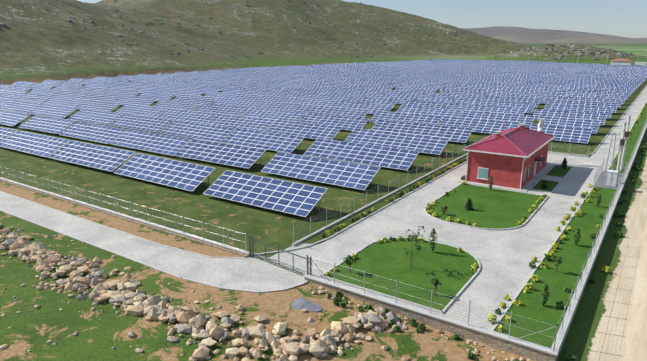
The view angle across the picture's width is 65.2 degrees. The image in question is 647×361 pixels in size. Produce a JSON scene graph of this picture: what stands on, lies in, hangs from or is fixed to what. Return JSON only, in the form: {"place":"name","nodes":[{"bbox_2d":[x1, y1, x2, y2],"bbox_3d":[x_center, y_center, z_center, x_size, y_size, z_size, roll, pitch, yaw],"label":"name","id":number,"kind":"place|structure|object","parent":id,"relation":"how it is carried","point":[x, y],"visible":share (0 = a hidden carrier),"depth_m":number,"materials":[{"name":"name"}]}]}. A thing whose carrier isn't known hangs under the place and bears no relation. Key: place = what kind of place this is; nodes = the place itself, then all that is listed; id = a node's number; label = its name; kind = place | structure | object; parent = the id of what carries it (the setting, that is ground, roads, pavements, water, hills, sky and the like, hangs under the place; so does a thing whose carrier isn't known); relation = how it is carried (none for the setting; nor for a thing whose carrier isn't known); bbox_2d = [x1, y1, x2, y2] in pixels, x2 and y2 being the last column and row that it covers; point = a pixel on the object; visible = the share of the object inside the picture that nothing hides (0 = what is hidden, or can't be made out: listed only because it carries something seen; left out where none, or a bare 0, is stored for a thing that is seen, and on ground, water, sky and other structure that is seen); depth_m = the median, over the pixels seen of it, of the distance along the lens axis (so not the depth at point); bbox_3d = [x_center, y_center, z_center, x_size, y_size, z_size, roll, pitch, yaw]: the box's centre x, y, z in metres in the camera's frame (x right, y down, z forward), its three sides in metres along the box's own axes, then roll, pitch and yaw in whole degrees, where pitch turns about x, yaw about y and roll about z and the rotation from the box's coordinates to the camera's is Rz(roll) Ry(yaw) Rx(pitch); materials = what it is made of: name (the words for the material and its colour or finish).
{"place":"outdoors","nodes":[
{"label":"outdoors","id":0,"kind":"place"},
{"bbox_2d":[0,0,646,360],"bbox_3d":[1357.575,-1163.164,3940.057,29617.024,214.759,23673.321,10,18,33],"label":"terrain","id":1,"kind":"structure","parent":0,"point":[39,43],"depth_m":296.93,"materials":[{"name":"green plant"}]},
{"bbox_2d":[0,221,531,360],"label":"rocks","id":2,"kind":"object","parent":1,"relation":"on","point":[151,308],"visible":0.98,"depth_m":36.63,"materials":[{"name":"beige stone"}]},
{"bbox_2d":[291,298,321,311],"bbox_3d":[-1.439,9.527,38.923,2.944,0.247,2.042,10,18,33],"label":"gravel pile","id":3,"kind":"object","parent":1,"relation":"on","point":[298,304],"visible":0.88,"depth_m":38.72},
{"bbox_2d":[0,0,626,59],"bbox_3d":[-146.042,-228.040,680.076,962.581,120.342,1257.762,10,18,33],"label":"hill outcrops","id":4,"kind":"object","parent":1,"relation":"on","point":[448,32],"visible":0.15,"depth_m":543.25,"materials":[{"name":"grey stone"}]},
{"bbox_2d":[0,65,646,347],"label":"lawns","id":5,"kind":"structure","parent":1,"relation":"on","point":[448,267],"depth_m":60.48,"materials":[{"name":"green plant"}]},
{"bbox_2d":[0,62,636,218],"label":"solar mounts","id":6,"kind":"object","parent":5,"relation":"on","point":[247,146],"visible":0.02,"depth_m":97.60,"materials":[{"name":"metal"}]},
{"bbox_2d":[0,59,646,216],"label":"solar panels","id":7,"kind":"object","parent":6,"relation":"on","point":[583,101],"visible":1,"depth_m":127.16,"materials":[{"name":"blue glass"}]},
{"bbox_2d":[343,255,355,271],"bbox_3d":[2.211,7.199,44.011,1.093,1.700,0.982,10,18,33],"label":"tree sapling","id":8,"kind":"object","parent":5,"relation":"on","point":[347,261],"visible":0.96,"depth_m":43.82,"materials":[{"name":"green plant"}]},
{"bbox_2d":[119,54,638,68],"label":"poles","id":9,"kind":"object","parent":5,"relation":"on","point":[289,60],"visible":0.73,"depth_m":407.82,"materials":[{"name":"metal"}]},
{"bbox_2d":[401,225,424,267],"bbox_3d":[7.893,5.963,44.471,1.691,3.842,1.996,6,16,21],"label":"tree sapling","id":10,"kind":"object","parent":5,"relation":"on","point":[418,247],"visible":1,"depth_m":44.33,"materials":[{"name":"green plant"}]},
{"bbox_2d":[428,228,437,251],"bbox_3d":[10.441,5.698,48.099,0.920,2.436,0.860,10,18,33],"label":"cypress tree","id":11,"kind":"object","parent":5,"relation":"on","point":[433,243],"visible":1,"depth_m":47.96,"materials":[{"name":"green plant"}]},
{"bbox_2d":[430,277,441,293],"bbox_3d":[8.898,8.362,40.056,1.035,1.532,0.681,10,18,33],"label":"tree sapling","id":12,"kind":"object","parent":5,"relation":"on","point":[435,282],"visible":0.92,"depth_m":39.89,"materials":[{"name":"green plant"}]},
{"bbox_2d":[440,206,447,213],"bbox_3d":[14.079,3.437,58.953,1.049,1.114,1.022,10,18,33],"label":"red shrub","id":13,"kind":"object","parent":5,"relation":"on","point":[443,208],"visible":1,"depth_m":58.84,"materials":[{"name":"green plant"}]},
{"bbox_2d":[464,198,473,210],"bbox_3d":[17.535,2.791,60.662,1.130,1.585,1.152,1,15,4],"label":"conifer tree","id":14,"kind":"object","parent":5,"relation":"on","point":[468,205],"visible":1,"depth_m":60.50,"materials":[{"name":"green plant"}]},
{"bbox_2d":[322,102,646,360],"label":"border shrub","id":15,"kind":"object","parent":5,"relation":"on","point":[423,327],"visible":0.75,"depth_m":51.06,"materials":[{"name":"yellow plant"}]},
{"bbox_2d":[488,176,492,189],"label":"cypress tree","id":16,"kind":"object","parent":5,"relation":"on","point":[490,185],"visible":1,"depth_m":68.27,"materials":[{"name":"green plant"}]},
{"bbox_2d":[540,180,547,188],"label":"conifer tree","id":17,"kind":"object","parent":5,"relation":"on","point":[544,185],"visible":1,"depth_m":69.55,"materials":[{"name":"green plant"}]},
{"bbox_2d":[540,284,549,305],"bbox_3d":[16.769,8.676,38.347,0.716,1.813,0.671,10,18,33],"label":"cypress tree","id":18,"kind":"object","parent":5,"relation":"on","point":[544,294],"visible":1,"depth_m":38.17,"materials":[{"name":"green plant"}]},
{"bbox_2d":[552,257,562,270],"bbox_3d":[20.380,7.286,44.123,0.667,1.478,0.963,-3,16,-12],"label":"tree sapling","id":19,"kind":"object","parent":5,"relation":"on","point":[558,261],"visible":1,"depth_m":43.94,"materials":[{"name":"green plant"}]},
{"bbox_2d":[560,158,568,168],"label":"conifer tree","id":20,"kind":"object","parent":5,"relation":"on","point":[564,164],"visible":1,"depth_m":80.52,"materials":[{"name":"green plant"}]},
{"bbox_2d":[573,228,580,244],"bbox_3d":[25.020,5.551,49.847,0.703,1.801,0.675,-1,15,-3],"label":"cypress tree","id":21,"kind":"object","parent":5,"relation":"on","point":[576,240],"visible":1,"depth_m":49.74,"materials":[{"name":"green plant"}]},
{"bbox_2d":[596,193,601,206],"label":"cypress tree","id":22,"kind":"object","parent":5,"relation":"on","point":[599,198],"visible":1,"depth_m":61.66,"materials":[{"name":"green plant"}]},
{"bbox_2d":[610,59,646,64],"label":"building","id":23,"kind":"structure","parent":1,"relation":"on","point":[621,62],"depth_m":456.62,"materials":[{"name":"white paint"}]},
{"bbox_2d":[0,86,646,346],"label":"paving","id":24,"kind":"structure","parent":0,"point":[504,257],"depth_m":51.19,"materials":[{"name":"grey concrete"}]},
{"bbox_2d":[249,235,328,279],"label":"sliding gate","id":25,"kind":"structure","parent":24,"relation":"on","point":[254,255],"depth_m":45.17,"materials":[{"name":"metal"}]},
{"bbox_2d":[0,124,646,360],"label":"boundary walls","id":26,"kind":"structure","parent":24,"relation":"on","point":[511,344],"depth_m":39.56,"materials":[{"name":"concrete"}]},
{"bbox_2d":[0,119,646,351],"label":"fences","id":27,"kind":"object","parent":26,"relation":"on","point":[603,221],"visible":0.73,"depth_m":49.80,"materials":[{"name":"metal"}]},
{"bbox_2d":[0,85,646,330],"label":"kerbs","id":28,"kind":"structure","parent":24,"relation":"on","point":[469,281],"depth_m":50.29,"materials":[{"name":"concrete"}]},
{"bbox_2d":[458,122,564,191],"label":"building","id":29,"kind":"structure","parent":24,"relation":"on","point":[514,159],"depth_m":71.59,"materials":[{"name":"red paint"}]},
{"bbox_2d":[538,117,544,132],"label":"chimney","id":30,"kind":"object","parent":29,"relation":"on","point":[541,122],"visible":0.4,"depth_m":83.48,"materials":[{"name":"metal"}]},
{"bbox_2d":[593,159,626,189],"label":"pad","id":31,"kind":"object","parent":24,"relation":"on","point":[601,181],"visible":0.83,"depth_m":73.28,"materials":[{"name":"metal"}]},
{"bbox_2d":[605,170,617,186],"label":"electric cabinet","id":32,"kind":"object","parent":31,"relation":"on","point":[611,173],"visible":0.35,"depth_m":70.78,"materials":[{"name":"white metal"}]},
{"bbox_2d":[604,132,619,174],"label":"lattice tower","id":33,"kind":"structure","parent":24,"relation":"on","point":[609,152],"depth_m":75.82,"materials":[{"name":"metal"}]},
{"bbox_2d":[616,122,625,181],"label":"utility pole","id":34,"kind":"object","parent":24,"relation":"on","point":[621,144],"visible":0.88,"depth_m":71.89,"materials":[{"name":"concrete"}]},
{"bbox_2d":[620,115,630,170],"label":"utility pole","id":35,"kind":"object","parent":24,"relation":"on","point":[627,131],"visible":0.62,"depth_m":78.23,"materials":[{"name":"concrete"}]},
{"bbox_2d":[77,0,646,37],"label":"sky","id":36,"kind":"structure","parent":0,"point":[623,18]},
{"bbox_2d":[564,135,646,360],"bbox_3d":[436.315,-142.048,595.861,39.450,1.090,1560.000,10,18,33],"label":"dirt road","id":37,"kind":"structure","parent":0,"point":[611,324],"depth_m":41.33,"materials":[{"name":"beige soil"}]}
]}

